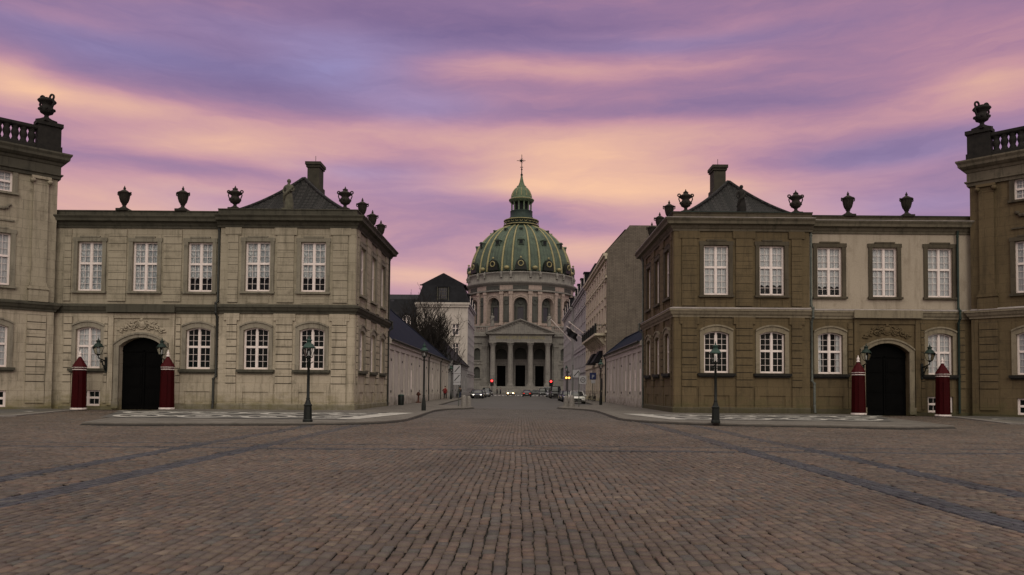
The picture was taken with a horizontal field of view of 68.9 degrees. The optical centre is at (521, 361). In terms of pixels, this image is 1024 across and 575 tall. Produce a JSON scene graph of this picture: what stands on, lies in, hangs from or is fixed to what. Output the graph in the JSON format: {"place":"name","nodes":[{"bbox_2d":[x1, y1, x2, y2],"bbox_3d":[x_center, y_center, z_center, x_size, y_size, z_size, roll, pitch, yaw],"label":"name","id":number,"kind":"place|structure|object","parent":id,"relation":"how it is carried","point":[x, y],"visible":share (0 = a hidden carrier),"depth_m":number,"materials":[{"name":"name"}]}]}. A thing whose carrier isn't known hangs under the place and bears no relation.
{"place":"outdoors","nodes":[
{"label":"outdoors","id":0,"kind":"place"},
{"bbox_2d":[0,409,70,415],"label":"pavement","id":1,"kind":"structure","parent":0,"point":[14,413],"depth_m":41.91,"materials":[{"name":"grey stone"}]},
{"bbox_2d":[0,409,62,412],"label":"pavement mosaic","id":2,"kind":"object","parent":1,"relation":"on","point":[17,410],"visible":0.98,"depth_m":45.00},
{"bbox_2d":[70,350,86,409],"bbox_3d":[-28.610,1.161,48.282,0.967,3.850,0.920,0,-2,0],"label":"sentry box","id":3,"kind":"object","parent":1,"relation":"on","point":[79,388],"visible":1,"depth_m":47.98,"materials":[{"name":"red paint"}]},
{"bbox_2d":[72,375,78,404],"bbox_3d":[-28.615,1.820,47.854,0.343,1.900,0.043,0,-2,0],"label":"door","id":4,"kind":"structure","parent":3,"relation":"in","point":[75,377],"depth_m":47.83,"materials":[{"name":"red paint"}]},
{"bbox_2d":[95,395,469,421],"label":"pavement","id":5,"kind":"structure","parent":0,"point":[411,408],"depth_m":44.91,"materials":[{"name":"grey stone"}]},
{"bbox_2d":[159,350,174,408],"bbox_3d":[-22.910,1.145,48.284,0.967,3.850,0.920,0,-2,0],"label":"sentry box","id":6,"kind":"object","parent":5,"relation":"on","point":[167,366],"visible":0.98,"depth_m":47.96,"materials":[{"name":"red paint"}]},
{"bbox_2d":[161,375,166,404],"bbox_3d":[-22.915,1.805,47.856,0.343,1.900,0.043,0,-2,0],"label":"door","id":7,"kind":"structure","parent":6,"relation":"in","point":[164,377],"depth_m":47.83,"materials":[{"name":"red paint"}]},
{"bbox_2d":[100,410,407,418],"bbox_3d":[-15.122,2.800,39.520,17.601,0.012,10.000,0,-2,0],"label":"pavement mosaic","id":8,"kind":"object","parent":5,"relation":"on","point":[250,415],"visible":0.98,"depth_m":39.13},
{"bbox_2d":[302,336,315,421],"bbox_3d":[-9.126,0.707,31.943,0.576,3.734,0.576,0,-2,0],"label":"street lamp","id":9,"kind":"object","parent":5,"relation":"on","point":[307,416],"visible":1,"depth_m":31.86,"materials":[{"name":"black metal"}]},
{"bbox_2d":[398,394,403,404],"bbox_3d":[-10.426,3.295,64.520,0.560,0.940,0.560,0,-2,0],"label":"litter bin","id":10,"kind":"object","parent":5,"relation":"on","point":[400,399],"visible":0.89,"depth_m":64.32,"materials":[{"name":"black metal"}]},
{"bbox_2d":[388,309,450,405],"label":"house","id":11,"kind":"structure","parent":5,"relation":"on","point":[406,341],"depth_m":78.17,"materials":[{"name":"white paint"}]},
{"bbox_2d":[420,342,428,410],"bbox_3d":[-6.458,0.968,49.396,0.576,4.534,0.576,0,-2,0],"label":"street lamp","id":12,"kind":"object","parent":5,"relation":"on","point":[423,405],"visible":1,"depth_m":49.32,"materials":[{"name":"black metal"}]},
{"bbox_2d":[424,332,469,397],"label":"house","id":13,"kind":"structure","parent":5,"relation":"on","point":[463,373],"depth_m":132.96,"materials":[{"name":"white paint"}]},
{"bbox_2d":[453,363,460,405],"bbox_3d":[-5.415,1.938,62.552,0.620,3.585,0.121,0,-2,0],"label":"sign post","id":14,"kind":"object","parent":5,"relation":"on","point":[456,377],"visible":0.9,"depth_m":62.52,"materials":[{"name":"metal"}]},
{"bbox_2d":[0,408,1023,574],"bbox_3d":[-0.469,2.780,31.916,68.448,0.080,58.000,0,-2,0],"label":"cobblestone paving","id":15,"kind":"structure","parent":0,"point":[162,497],"depth_m":10.99,"materials":[{"name":"stone"}]},
{"bbox_2d":[0,409,82,416],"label":"kerb","id":16,"kind":"structure","parent":15,"relation":"on","point":[16,415],"depth_m":40.66,"materials":[{"name":"stone"}]},
{"bbox_2d":[0,117,398,409],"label":"palace building","id":17,"kind":"structure","parent":15,"relation":"on","point":[234,308],"depth_m":49.68,"materials":[{"name":"stone"}]},
{"bbox_2d":[0,390,5,406],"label":"window","id":18,"kind":"structure","parent":17,"relation":"in","point":[2,392],"depth_m":47.58,"materials":[{"name":"white paint"}]},
{"bbox_2d":[0,325,6,366],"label":"window","id":19,"kind":"structure","parent":17,"relation":"in","point":[3,329],"depth_m":47.71,"materials":[{"name":"white paint"}]},
{"bbox_2d":[0,233,10,285],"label":"window","id":20,"kind":"structure","parent":17,"relation":"in","point":[4,238],"depth_m":47.88,"materials":[{"name":"white glass"}]},
{"bbox_2d":[0,170,12,191],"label":"window","id":21,"kind":"structure","parent":17,"relation":"in","point":[5,176],"depth_m":47.99,"materials":[{"name":"white glass"}]},
{"bbox_2d":[35,94,56,122],"bbox_3d":[-31.613,-16.843,49.688,1.346,1.907,1.122,0,-2,17],"label":"stone urn","id":22,"kind":"object","parent":17,"relation":"on","point":[46,109],"visible":0.98,"depth_m":49.44,"materials":[{"name":"grey stone"}]},
{"bbox_2d":[77,327,100,367],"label":"window","id":23,"kind":"structure","parent":17,"relation":"in","point":[87,336],"depth_m":50.09,"materials":[{"name":"white paint"}]},
{"bbox_2d":[78,242,101,290],"bbox_3d":[-28.951,-6.385,50.399,1.660,3.300,0.440,0,-2,0],"label":"window","id":24,"kind":"structure","parent":17,"relation":"in","point":[90,253],"depth_m":50.28,"materials":[{"name":"white glass"}]},
{"bbox_2d":[87,390,99,405],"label":"window","id":25,"kind":"structure","parent":17,"relation":"in","point":[93,396],"depth_m":49.89,"materials":[{"name":"white paint"}]},
{"bbox_2d":[92,337,107,372],"bbox_3d":[-27.647,-0.437,49.055,0.662,2.348,1.331,0,-2,0],"label":"wall lantern","id":26,"kind":"object","parent":17,"relation":"attached to","point":[97,344],"depth_m":48.76,"materials":[{"name":"green metal"}]},
{"bbox_2d":[115,186,131,210],"bbox_3d":[-26.814,-11.007,50.379,0.975,1.749,0.784,0,-2,0],"label":"stone urn","id":27,"kind":"object","parent":17,"relation":"on","point":[124,194],"visible":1,"depth_m":50.17,"materials":[{"name":"grey stone"}]},
{"bbox_2d":[133,243,157,290],"bbox_3d":[-25.251,-6.356,50.399,1.660,3.300,0.440,0,-2,0],"label":"window","id":28,"kind":"structure","parent":17,"relation":"in","point":[145,254],"depth_m":50.30,"materials":[{"name":"white glass"}]},
{"bbox_2d":[156,339,167,361],"bbox_3d":[-23.498,-0.405,49.055,0.662,2.348,1.331,0,-2,0],"label":"wall lantern","id":29,"kind":"object","parent":17,"relation":"attached to","point":[161,345],"depth_m":48.68,"materials":[{"name":"green metal"}]},
{"bbox_2d":[174,186,189,210],"bbox_3d":[-22.864,-10.976,50.379,0.975,1.749,0.784,0,-2,0],"label":"stone urn","id":30,"kind":"object","parent":17,"relation":"on","point":[182,195],"visible":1,"depth_m":50.16,"materials":[{"name":"grey stone"}]},
{"bbox_2d":[186,328,210,368],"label":"window","id":31,"kind":"structure","parent":17,"relation":"in","point":[198,339],"depth_m":50.03,"materials":[{"name":"white paint"}]},
{"bbox_2d":[188,243,212,291],"bbox_3d":[-21.551,-6.327,50.399,1.660,3.300,0.440,0,-2,0],"label":"window","id":32,"kind":"structure","parent":17,"relation":"in","point":[200,254],"depth_m":50.32,"materials":[{"name":"white glass"}]},
{"bbox_2d":[227,186,243,207],"bbox_3d":[-19.265,-11.000,50.181,1.144,1.680,0.920,0,-2,0],"label":"stone urn","id":33,"kind":"object","parent":17,"relation":"on","point":[234,198],"visible":0.98,"depth_m":49.96,"materials":[{"name":"grey stone"}]},
{"bbox_2d":[244,328,268,368],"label":"window","id":34,"kind":"structure","parent":17,"relation":"in","point":[256,339],"depth_m":49.63,"materials":[{"name":"white paint"}]},
{"bbox_2d":[246,242,269,290],"bbox_3d":[-17.551,-6.310,50.000,1.660,3.300,0.440,0,-2,0],"label":"window","id":35,"kind":"structure","parent":17,"relation":"in","point":[257,253],"depth_m":49.93,"materials":[{"name":"white glass"}]},
{"bbox_2d":[282,179,294,208],"bbox_3d":[-15.674,-11.208,50.170,0.835,2.151,0.676,0,-2,0],"label":"statue","id":36,"kind":"object","parent":17,"relation":"on","point":[287,190],"visible":0.99,"depth_m":50.02,"materials":[{"name":"stone"}]},
{"bbox_2d":[300,328,323,369],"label":"window","id":37,"kind":"structure","parent":17,"relation":"in","point":[316,335],"depth_m":49.63,"materials":[{"name":"white paint"}]},
{"bbox_2d":[301,243,325,291],"bbox_3d":[-13.851,-6.281,50.000,1.660,3.300,0.440,0,-2,0],"label":"window","id":38,"kind":"structure","parent":17,"relation":"in","point":[313,254],"depth_m":49.92,"materials":[{"name":"white glass"}]},
{"bbox_2d":[337,186,353,208],"bbox_3d":[-11.865,-10.942,50.181,1.144,1.680,0.920,0,-2,0],"label":"stone urn","id":39,"kind":"object","parent":17,"relation":"on","point":[344,199],"visible":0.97,"depth_m":49.95,"materials":[{"name":"grey stone"}]},
{"bbox_2d":[360,332,361,370],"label":"window","id":40,"kind":"structure","parent":17,"relation":"in","point":[360,332],"depth_m":52.35,"materials":[{"name":"white paint"}]},
{"bbox_2d":[361,249,362,294],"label":"window","id":41,"kind":"structure","parent":17,"relation":"in","point":[361,249],"depth_m":52.53,"materials":[{"name":"white glass"}]},
{"bbox_2d":[356,198,368,214],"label":"stone urn","id":42,"kind":"object","parent":17,"relation":"on","point":[362,206],"visible":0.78,"depth_m":52.84,"materials":[{"name":"grey stone"}]},
{"bbox_2d":[367,210,378,224],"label":"stone urn","id":43,"kind":"object","parent":17,"relation":"on","point":[372,217],"visible":0.68,"depth_m":56.42,"materials":[{"name":"grey stone"}]},
{"bbox_2d":[375,221,386,234],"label":"stone urn","id":44,"kind":"object","parent":17,"relation":"on","point":[380,227],"visible":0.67,"depth_m":59.83,"materials":[{"name":"grey stone"}]},
{"bbox_2d":[80,398,474,425],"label":"gutter","id":45,"kind":"object","parent":15,"relation":"on","point":[263,424],"visible":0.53,"depth_m":30.68,"materials":[{"name":"grey stone"}]},
{"bbox_2d":[82,397,473,423],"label":"kerb","id":46,"kind":"structure","parent":15,"relation":"on","point":[377,421],"depth_m":31.18,"materials":[{"name":"grey stone"}]},
{"bbox_2d":[634,126,1023,416],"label":"palace building","id":47,"kind":"structure","parent":15,"relation":"on","point":[788,312],"depth_m":49.67,"materials":[{"name":"brown stone"}]},
{"bbox_2d":[654,212,664,225],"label":"stone urn","id":48,"kind":"object","parent":47,"relation":"on","point":[658,219],"visible":0.41,"depth_m":56.42,"materials":[{"name":"grey stone"}]},
{"bbox_2d":[667,252,668,296],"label":"window","id":49,"kind":"structure","parent":47,"relation":"in","point":[668,252],"depth_m":52.57,"materials":[{"name":"grey glass"}]},
{"bbox_2d":[667,335,668,372],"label":"window","id":50,"kind":"structure","parent":47,"relation":"in","point":[668,335],"depth_m":52.35,"materials":[{"name":"white paint"}]},
{"bbox_2d":[663,201,675,215],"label":"stone urn","id":51,"kind":"object","parent":47,"relation":"on","point":[669,208],"visible":0.66,"depth_m":52.82,"materials":[{"name":"grey stone"}]},
{"bbox_2d":[677,189,693,210],"bbox_3d":[11.034,-10.762,50.181,1.144,1.680,0.920,0,-2,0],"label":"stone urn","id":52,"kind":"object","parent":47,"relation":"on","point":[685,203],"visible":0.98,"depth_m":49.97,"materials":[{"name":"grey stone"}]},
{"bbox_2d":[704,246,727,294],"bbox_3d":[12.948,-6.070,50.000,1.660,3.300,0.440,0,-2,0],"label":"window","id":53,"kind":"structure","parent":47,"relation":"in","point":[715,257],"depth_m":49.89,"materials":[{"name":"white glass"}]},
{"bbox_2d":[704,331,727,372],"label":"window","id":54,"kind":"structure","parent":47,"relation":"in","point":[721,338],"depth_m":49.64,"materials":[{"name":"white paint"}]},
{"bbox_2d":[736,185,746,211],"bbox_3d":[14.776,-10.887,50.166,0.780,1.988,0.625,1,-2,-11],"label":"statue","id":55,"kind":"object","parent":47,"relation":"on","point":[741,194],"visible":0.98,"depth_m":50.03,"materials":[{"name":"stone"}]},
{"bbox_2d":[760,246,783,294],"bbox_3d":[16.648,-6.041,50.000,1.660,3.300,0.440,0,-2,0],"label":"window","id":56,"kind":"structure","parent":47,"relation":"in","point":[771,257],"depth_m":49.92,"materials":[{"name":"white glass"}]},
{"bbox_2d":[760,332,783,372],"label":"window","id":57,"kind":"structure","parent":47,"relation":"in","point":[771,343],"depth_m":49.63,"materials":[{"name":"white paint"}]},
{"bbox_2d":[787,190,803,211],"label":"stone urn","id":58,"kind":"object","parent":47,"relation":"on","point":[795,203],"visible":0.98,"depth_m":49.96,"materials":[{"name":"grey stone"}]},
{"bbox_2d":[817,248,840,296],"bbox_3d":[20.648,-5.995,50.399,1.660,3.300,0.440,0,-2,0],"label":"window","id":59,"kind":"structure","parent":47,"relation":"in","point":[828,259],"depth_m":50.32,"materials":[{"name":"white glass"}]},
{"bbox_2d":[818,333,841,373],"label":"window","id":60,"kind":"structure","parent":47,"relation":"in","point":[829,344],"depth_m":50.14,"materials":[{"name":"white paint"}]},
{"bbox_2d":[841,192,855,215],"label":"stone urn","id":61,"kind":"object","parent":47,"relation":"on","point":[848,200],"visible":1,"depth_m":50.17,"materials":[{"name":"grey stone"}]},
{"bbox_2d":[860,345,871,367],"bbox_3d":[22.501,-0.043,49.055,0.662,2.348,1.331,0,-2,0],"label":"wall lantern","id":62,"kind":"object","parent":47,"relation":"attached to","point":[866,350],"depth_m":48.66,"materials":[{"name":"green metal"}]},
{"bbox_2d":[873,248,895,296],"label":"window","id":63,"kind":"structure","parent":47,"relation":"in","point":[884,259],"depth_m":50.30,"materials":[{"name":"white glass"}]},
{"bbox_2d":[899,192,914,216],"bbox_3d":[25.984,-10.592,50.379,0.975,1.749,0.784,0,-2,0],"label":"stone urn","id":64,"kind":"object","parent":47,"relation":"on","point":[906,201],"visible":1,"depth_m":50.16,"materials":[{"name":"grey stone"}]},
{"bbox_2d":[921,343,935,378],"bbox_3d":[26.651,-0.011,49.055,0.662,2.348,1.331,0,-2,0],"label":"wall lantern","id":65,"kind":"object","parent":47,"relation":"attached to","point":[930,351],"depth_m":48.74,"materials":[{"name":"green metal"}]},
{"bbox_2d":[928,249,950,296],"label":"window","id":66,"kind":"structure","parent":47,"relation":"in","point":[939,260],"depth_m":50.30,"materials":[{"name":"white glass"}]},
{"bbox_2d":[928,334,950,374],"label":"window","id":67,"kind":"structure","parent":47,"relation":"in","point":[940,344],"depth_m":50.10,"materials":[{"name":"white paint"}]},
{"bbox_2d":[928,397,951,412],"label":"window","id":68,"kind":"structure","parent":47,"relation":"in","point":[931,400],"depth_m":49.90,"materials":[{"name":"white paint"}]},
{"bbox_2d":[971,101,992,129],"bbox_3d":[30.644,-16.354,49.688,1.346,1.907,1.122,1,-2,-17],"label":"stone urn","id":69,"kind":"object","parent":47,"relation":"on","point":[982,114],"visible":0.99,"depth_m":49.43,"materials":[{"name":"grey stone"}]},
{"bbox_2d":[1014,178,1023,199],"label":"window","id":70,"kind":"structure","parent":47,"relation":"in","point":[1019,183],"depth_m":48.05,"materials":[{"name":"white glass"}]},
{"bbox_2d":[1015,241,1023,292],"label":"window","id":71,"kind":"structure","parent":47,"relation":"in","point":[1019,245],"depth_m":47.90,"materials":[{"name":"white glass"}]},
{"bbox_2d":[1017,333,1023,374],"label":"window","id":72,"kind":"structure","parent":47,"relation":"in","point":[1020,337],"depth_m":47.71,"materials":[{"name":"white paint"}]},
{"bbox_2d":[1018,398,1023,414],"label":"window","id":73,"kind":"structure","parent":47,"relation":"in","point":[1020,400],"depth_m":47.57,"materials":[{"name":"white paint"}]},
{"bbox_2d":[944,416,1023,424],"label":"kerb","id":74,"kind":"structure","parent":15,"relation":"on","point":[984,420],"depth_m":41.30,"materials":[{"name":"stone"}]},
{"bbox_2d":[0,0,1023,295],"label":"sky","id":75,"kind":"structure","parent":0,"point":[426,111],"materials":[{"name":"purple"}]},
{"bbox_2d":[444,394,589,409],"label":"street","id":76,"kind":"structure","parent":0,"point":[519,407],"depth_m":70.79,"materials":[{"name":"grey asphalt"}]},
{"bbox_2d":[471,390,483,398],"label":"parked car","id":77,"kind":"object","parent":76,"relation":"on","point":[478,393],"visible":0.98,"depth_m":118.94,"materials":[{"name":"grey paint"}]},
{"bbox_2d":[538,388,546,395],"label":"parked car","id":78,"kind":"object","parent":76,"relation":"on","point":[542,391],"visible":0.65,"depth_m":161.59,"materials":[{"name":"grey paint"}]},
{"bbox_2d":[550,386,560,398],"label":"parked car","id":79,"kind":"object","parent":76,"relation":"on","point":[555,391],"visible":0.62,"depth_m":126.59,"materials":[{"name":"black paint"}]},
{"bbox_2d":[568,391,586,403],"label":"parked car","id":80,"kind":"object","parent":76,"relation":"on","point":[582,399],"visible":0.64,"depth_m":82.95,"materials":[{"name":"white paint"}]},
{"bbox_2d":[557,402,954,427],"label":"kerb","id":81,"kind":"structure","parent":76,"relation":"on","point":[624,418],"depth_m":33.56,"materials":[{"name":"grey stone"}]},
{"bbox_2d":[709,341,721,422],"bbox_3d":[8.823,0.922,33.942,0.576,3.734,0.576,0,-2,0],"label":"street lamp","id":82,"kind":"object","parent":81,"relation":"on","point":[715,406],"visible":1,"depth_m":33.85,"materials":[{"name":"black metal"}]},
{"bbox_2d":[557,403,956,429],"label":"gutter","id":83,"kind":"object","parent":76,"relation":"on","point":[768,426],"visible":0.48,"depth_m":33.16,"materials":[{"name":"grey stone"}]},
{"bbox_2d":[564,399,941,425],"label":"pavement","id":84,"kind":"structure","parent":0,"point":[625,411],"depth_m":38.70,"materials":[{"name":"grey stone"}]},
{"bbox_2d":[562,296,574,390],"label":"corner townhouse","id":85,"kind":"structure","parent":84,"relation":"on","point":[568,316],"depth_m":157.82,"materials":[{"name":"white paint"}]},
{"bbox_2d":[572,365,579,394],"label":"sign post","id":86,"kind":"object","parent":84,"relation":"on","point":[576,373],"visible":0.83,"depth_m":65.94,"materials":[{"name":"metal"}]},
{"bbox_2d":[578,372,585,406],"bbox_3d":[5.188,2.364,63.698,0.683,2.985,0.128,0,-2,8],"label":"sign post","id":87,"kind":"object","parent":84,"relation":"on","point":[582,379],"visible":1,"depth_m":63.72,"materials":[{"name":"metal"}]},
{"bbox_2d":[590,373,595,401],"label":"sign post","id":88,"kind":"object","parent":84,"relation":"on","point":[592,377],"visible":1,"depth_m":91.92,"materials":[{"name":"metal"}]},
{"bbox_2d":[598,360,602,404],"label":"street lamp","id":89,"kind":"object","parent":84,"relation":"on","point":[600,398],"visible":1,"depth_m":71.90,"materials":[{"name":"black metal"}]},
{"bbox_2d":[602,329,642,407],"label":"house","id":90,"kind":"structure","parent":84,"relation":"on","point":[623,372],"depth_m":73.11,"materials":[{"name":"white paint"}]},
{"bbox_2d":[630,414,892,421],"bbox_3d":[14.123,3.103,41.518,15.906,0.012,8.800,0,-2,0],"label":"pavement mosaic","id":91,"kind":"object","parent":84,"relation":"on","point":[775,417],"visible":0.94,"depth_m":41.17},
{"bbox_2d":[851,356,866,414],"bbox_3d":[21.789,1.496,48.284,0.967,3.850,0.920,0,-2,0],"label":"sentry box","id":92,"kind":"object","parent":84,"relation":"on","point":[858,399],"visible":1,"depth_m":47.96,"materials":[{"name":"red paint"}]},
{"bbox_2d":[858,380,863,409],"bbox_3d":[21.784,2.156,47.856,0.343,1.900,0.043,0,-2,0],"label":"door","id":93,"kind":"structure","parent":92,"relation":"in","point":[860,382],"depth_m":47.84,"materials":[{"name":"red paint"}]},
{"bbox_2d":[951,416,1023,423],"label":"pavement","id":94,"kind":"structure","parent":0,"point":[1002,421],"depth_m":42.81,"materials":[{"name":"grey stone"}]},
{"bbox_2d":[934,357,951,415],"bbox_3d":[27.238,1.599,48.282,0.967,3.850,0.920,0,-2,0],"label":"sentry box","id":95,"kind":"object","parent":94,"relation":"on","point":[942,393],"visible":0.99,"depth_m":47.97,"materials":[{"name":"red paint"}]},
{"bbox_2d":[943,382,948,411],"bbox_3d":[27.233,2.259,47.854,0.343,1.900,0.043,0,-2,0],"label":"door","id":96,"kind":"structure","parent":95,"relation":"in","point":[945,384],"depth_m":47.84,"materials":[{"name":"red paint"}]},
{"bbox_2d":[975,417,1023,420],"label":"pavement mosaic","id":97,"kind":"object","parent":94,"relation":"on","point":[1011,418],"visible":0.97,"depth_m":44.54},
{"label":"ground","id":98,"kind":"structure","parent":0,"visible":0},
{"bbox_2d":[390,294,417,329],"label":"slate roofed house","id":99,"kind":"structure","parent":98,"relation":"on","point":[396,301],"depth_m":158.36,"materials":[{"name":"white paint"}]},
{"bbox_2d":[391,301,457,353],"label":"bare tree","id":100,"kind":"object","parent":98,"relation":"on","point":[424,328],"visible":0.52,"depth_m":114.85,"materials":[{"name":"brown plant"}]},
{"bbox_2d":[393,286,466,372],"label":"bare tree","id":101,"kind":"object","parent":98,"relation":"on","point":[438,305],"visible":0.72,"depth_m":116.14,"materials":[{"name":"brown plant"}]},
{"bbox_2d":[415,273,475,395],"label":"mansard block","id":102,"kind":"structure","parent":98,"relation":"on","point":[455,295],"depth_m":154.68,"materials":[{"name":"white paint"}]},
{"bbox_2d":[466,159,576,393],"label":"domed church","id":103,"kind":"structure","parent":98,"relation":"on","point":[520,280],"depth_m":251.88,"materials":[{"name":"stone"}]},
{"bbox_2d":[491,300,498,322],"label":"window","id":104,"kind":"structure","parent":103,"relation":"in","point":[495,309],"depth_m":253.13,"materials":[{"name":"grey glass"}]},
{"bbox_2d":[497,366,505,385],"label":"door","id":105,"kind":"structure","parent":103,"relation":"in","point":[501,370],"depth_m":252.70,"materials":[{"name":"paint"}]},
{"bbox_2d":[515,365,524,385],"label":"door","id":106,"kind":"structure","parent":103,"relation":"in","point":[520,369],"depth_m":252.70,"materials":[{"name":"paint"}]},
{"bbox_2d":[516,299,524,319],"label":"window","id":107,"kind":"structure","parent":103,"relation":"in","point":[520,309],"depth_m":250.91,"materials":[{"name":"grey glass"}]},
{"bbox_2d":[535,366,543,386],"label":"door","id":108,"kind":"structure","parent":103,"relation":"in","point":[539,370],"depth_m":252.70,"materials":[{"name":"paint"}]},
{"bbox_2d":[542,300,549,323],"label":"window","id":109,"kind":"structure","parent":103,"relation":"in","point":[545,309],"depth_m":253.13,"materials":[{"name":"grey glass"}]},
{"bbox_2d":[572,263,595,398],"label":"grey townhouse","id":110,"kind":"structure","parent":98,"relation":"on","point":[579,320],"depth_m":132.10,"materials":[{"name":"white paint"}]},
{"bbox_2d":[566,326,581,341],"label":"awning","id":111,"kind":"object","parent":110,"relation":"attached to","point":[571,333],"visible":0.92,"depth_m":121.06,"materials":[{"name":"black fabric"}]},
{"bbox_2d":[582,225,656,401],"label":"tall townhouse","id":112,"kind":"structure","parent":98,"relation":"on","point":[612,285],"depth_m":89.54,"materials":[{"name":"white paint"}]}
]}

